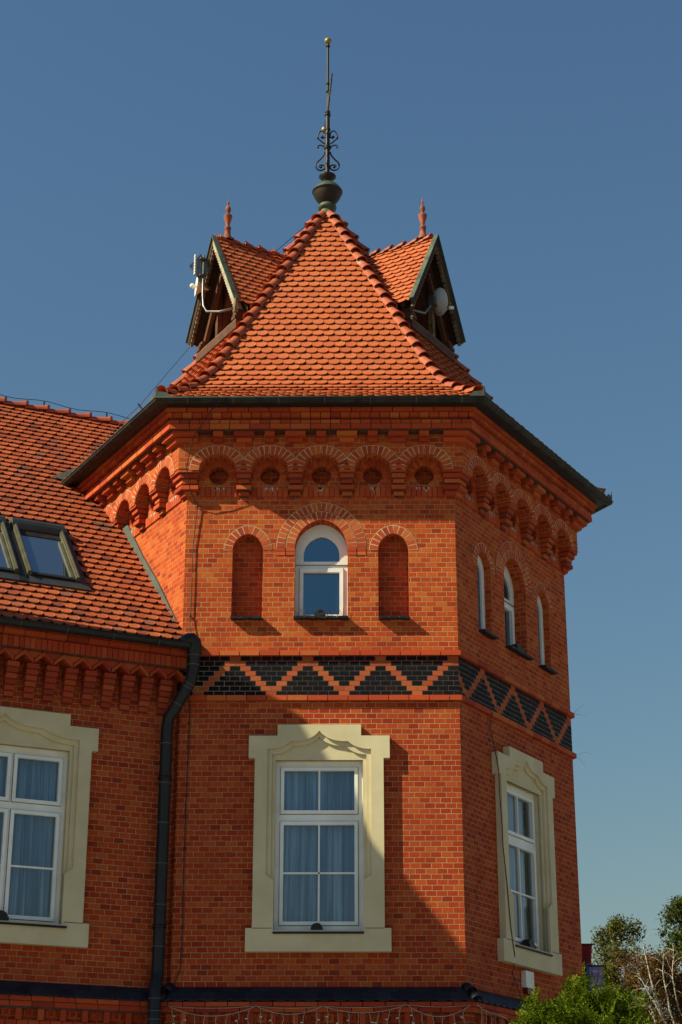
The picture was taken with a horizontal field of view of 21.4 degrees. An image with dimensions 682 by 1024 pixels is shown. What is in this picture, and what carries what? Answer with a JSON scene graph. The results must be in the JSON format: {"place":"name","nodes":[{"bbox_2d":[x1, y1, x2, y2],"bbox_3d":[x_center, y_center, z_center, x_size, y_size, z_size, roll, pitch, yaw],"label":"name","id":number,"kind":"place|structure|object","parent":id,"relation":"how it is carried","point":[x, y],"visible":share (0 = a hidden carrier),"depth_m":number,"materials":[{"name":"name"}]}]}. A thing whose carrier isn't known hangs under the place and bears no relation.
{"place":"outdoors","nodes":[
{"label":"outdoors","id":0,"kind":"place"},
{"bbox_2d":[0,0,681,1019],"label":"sky","id":1,"kind":"structure","parent":0,"point":[540,141],"materials":[{"name":"blue"}]},
{"label":"ground","id":2,"kind":"structure","parent":0,"visible":0},
{"bbox_2d":[0,198,612,1023],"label":"brick building","id":3,"kind":"structure","parent":2,"relation":"on","point":[394,484],"depth_m":24.20,"materials":[{"name":"orange brick"}]},
{"bbox_2d":[0,910,8,920],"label":"bird scarer","id":4,"kind":"object","parent":3,"relation":"on","point":[4,915],"visible":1,"depth_m":22.00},
{"bbox_2d":[0,515,28,584],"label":"roof window","id":5,"kind":"structure","parent":3,"relation":"in","point":[9,567],"depth_m":24.51,"materials":[{"name":"grey metal"}]},
{"bbox_2d":[0,706,98,947],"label":"window","id":6,"kind":"structure","parent":3,"relation":"in","point":[32,781],"depth_m":22.77,"materials":[{"name":"beige glass"}]},
{"bbox_2d":[7,517,91,593],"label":"roof window","id":7,"kind":"structure","parent":3,"relation":"in","point":[48,557],"depth_m":24.98,"materials":[{"name":"glass"}]},
{"bbox_2d":[0,394,128,418],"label":"roof conductor","id":8,"kind":"object","parent":3,"relation":"on","point":[64,406],"visible":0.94,"depth_m":30.46,"materials":[{"name":"black rubber"}]},
{"bbox_2d":[77,227,303,461],"bbox_3d":[-2.603,-2.602,29.364,4.418,5.068,0.022,0,-21,1],"label":"roof conductor","id":9,"kind":"object","parent":3,"relation":"attached to","point":[139,405],"visible":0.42,"depth_m":29.04,"materials":[{"name":"black rubber"}]},
{"bbox_2d":[167,400,219,1005],"bbox_3d":[-1.934,2.306,23.563,0.248,8.008,0.794,10,-23,-23],"label":"lightning cable","id":10,"kind":"object","parent":3,"relation":"attached to","point":[190,615],"visible":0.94,"depth_m":23.75,"materials":[{"name":"black metal"}]},
{"bbox_2d":[189,254,233,313],"bbox_3d":[-1.981,-3.610,28.657,0.871,1.220,0.246,-8,-23,19],"label":"antenna mast","id":11,"kind":"object","parent":3,"relation":"attached to","point":[198,266],"visible":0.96,"depth_m":28.83,"materials":[{"name":"metal"}]},
{"bbox_2d":[190,278,211,296],"bbox_3d":[-2.263,-3.625,28.921,0.314,0.328,0.280,-8,-23,20],"label":"radio dish","id":12,"kind":"object","parent":11,"relation":"attached to","point":[197,286],"visible":0.99,"depth_m":28.89,"materials":[{"name":"white plastic"}]},
{"bbox_2d":[311,923,322,929],"bbox_3d":[-0.306,5.245,22.793,0.150,0.094,0.140,0,-21,1],"label":"bird scarer","id":13,"kind":"object","parent":3,"relation":"on","point":[316,926],"visible":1,"depth_m":22.72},
{"bbox_2d":[245,724,391,951],"bbox_3d":[-0.283,4.223,23.334,1.840,2.921,0.458,0,-21,1],"label":"window","id":14,"kind":"structure","parent":3,"relation":"in","point":[324,822],"depth_m":23.32,"materials":[{"name":"beige glass"}]},
{"bbox_2d":[314,609,325,616],"bbox_3d":[-0.282,1.373,24.347,0.150,0.094,0.140,0,-21,1],"label":"bird scarer","id":15,"kind":"object","parent":3,"relation":"on","point":[321,612],"visible":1,"depth_m":24.27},
{"bbox_2d":[298,608,341,616],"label":"bird spikes","id":16,"kind":"object","parent":3,"relation":"on","point":[317,612],"visible":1,"depth_m":24.30,"materials":[{"name":"grey metal"}]},
{"bbox_2d":[293,525,347,619],"bbox_3d":[-0.269,0.806,24.629,0.750,1.468,0.339,0,-21,1],"label":"arched window","id":17,"kind":"structure","parent":3,"relation":"in","point":[321,553],"depth_m":24.74,"materials":[{"name":"white glass"}]},
{"bbox_2d":[312,37,342,217],"bbox_3d":[-0.231,-6.636,30.744,0.516,3.702,1.694,0,-21,1],"label":"finial","id":18,"kind":"object","parent":3,"relation":"on","point":[327,191],"visible":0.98,"depth_m":30.47,"materials":[{"name":"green metal"}]},
{"bbox_2d":[168,1004,509,1023],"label":"light string","id":19,"kind":"object","parent":3,"relation":"hanging from","point":[337,1013],"visible":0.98,"depth_m":22.23,"materials":[{"name":"plastic"}]},
{"bbox_2d":[401,288,453,315],"bbox_3d":[1.392,-3.287,28.258,0.950,0.612,0.426,19,-29,-40],"label":"satellite dish","id":20,"kind":"object","parent":3,"relation":"attached to","point":[438,301],"visible":0.98,"depth_m":28.33,"materials":[{"name":"metal"}]},
{"bbox_2d":[477,555,498,639],"bbox_3d":[1.966,1.149,25.222,0.294,1.259,0.440,-12,-25,28],"label":"arched window","id":21,"kind":"structure","parent":3,"relation":"in","point":[480,572],"depth_m":25.33,"materials":[{"name":"white glass"}]},
{"bbox_2d":[489,713,522,1002],"bbox_3d":[2.216,4.681,24.058,0.166,3.994,0.622,-18,-27,38],"label":"lightning cable","id":22,"kind":"object","parent":3,"relation":"attached to","point":[504,855],"visible":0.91,"depth_m":23.95,"materials":[{"name":"black metal"}]},
{"bbox_2d":[512,643,522,650],"bbox_3d":[2.505,1.945,25.822,0.140,0.112,0.180,-12,-25,28],"label":"bird scarer","id":23,"kind":"object","parent":3,"relation":"on","point":[518,645],"visible":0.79,"depth_m":25.78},
{"bbox_2d":[504,566,533,660],"bbox_3d":[2.374,1.394,26.121,0.533,1.466,0.750,-12,-25,28],"label":"arched window","id":24,"kind":"structure","parent":3,"relation":"in","point":[508,587],"depth_m":26.27,"materials":[{"name":"white glass"}]},
{"bbox_2d":[523,805,530,938],"bbox_3d":[2.567,5.939,27.697,0.118,2.921,1.840,12,-24,-27],"label":"window","id":25,"kind":"structure","parent":3,"relation":"in","point":[523,805],"depth_m":27.18,"materials":[{"name":"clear glass"}]},
{"bbox_2d":[521,970,533,994],"bbox_3d":[2.485,6.263,23.989,0.070,0.295,0.250,-12,-25,28],"label":"alarm box","id":26,"kind":"object","parent":3,"relation":"attached to","point":[527,979],"visible":0.89,"depth_m":23.93,"materials":[{"name":"white plastic"}]},
{"bbox_2d":[492,746,562,975],"bbox_3d":[2.412,4.781,24.749,0.454,2.921,1.840,-12,-25,28],"label":"window","id":27,"kind":"structure","parent":3,"relation":"in","point":[518,768],"depth_m":24.86,"materials":[{"name":"beige glass"}]},
{"bbox_2d":[521,939,535,948],"bbox_3d":[2.522,5.813,24.274,0.140,0.125,0.200,-12,-25,28],"label":"bird scarer","id":28,"kind":"object","parent":3,"relation":"on","point":[528,943],"visible":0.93,"depth_m":24.22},
{"bbox_2d":[537,596,557,674],"bbox_3d":[2.977,1.777,26.817,0.294,1.260,0.440,-12,-25,28],"label":"arched window","id":29,"kind":"structure","parent":3,"relation":"in","point":[542,665],"depth_m":26.92,"materials":[{"name":"white glass"}]},
{"bbox_2d":[508,963,658,1023],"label":"locust tree","id":30,"kind":"object","parent":2,"relation":"on","point":[583,1005],"visible":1,"depth_m":20.07,"materials":[{"name":"green plant"}]},
{"bbox_2d":[581,943,593,987],"bbox_3d":[4.439,10.947,32.160,0.449,6.455,0.114,0,-21,1],"label":"banner","id":31,"kind":"object","parent":2,"relation":"on","point":[586,952],"visible":0.25,"depth_m":33.23,"materials":[{"name":"fabric"}]},
{"bbox_2d":[586,963,603,994],"bbox_3d":[4.635,11.058,31.875,0.322,6.040,0.103,-5,-22,12],"label":"banner","id":32,"kind":"object","parent":2,"relation":"on","point":[595,969],"visible":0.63,"depth_m":32.92,"materials":[{"name":"fabric"}]},
{"bbox_2d":[590,914,652,1017],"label":"leafy tree","id":33,"kind":"object","parent":2,"relation":"on","point":[616,927],"visible":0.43,"depth_m":46.92,"materials":[{"name":"green plant"}]},
{"bbox_2d":[609,931,681,1023],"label":"birch tree","id":34,"kind":"object","parent":2,"relation":"on","point":[652,968],"visible":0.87,"depth_m":45.06,"materials":[{"name":"brown plant"}]},
{"bbox_2d":[642,964,681,1023],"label":"birch tree","id":35,"kind":"object","parent":2,"relation":"on","point":[674,970],"visible":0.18,"depth_m":45.90,"materials":[{"name":"white plant"}]},
{"bbox_2d":[647,895,681,1007],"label":"leafy tree","id":36,"kind":"object","parent":2,"relation":"on","point":[675,909],"visible":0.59,"depth_m":48.03,"materials":[{"name":"green plant"}]}
]}

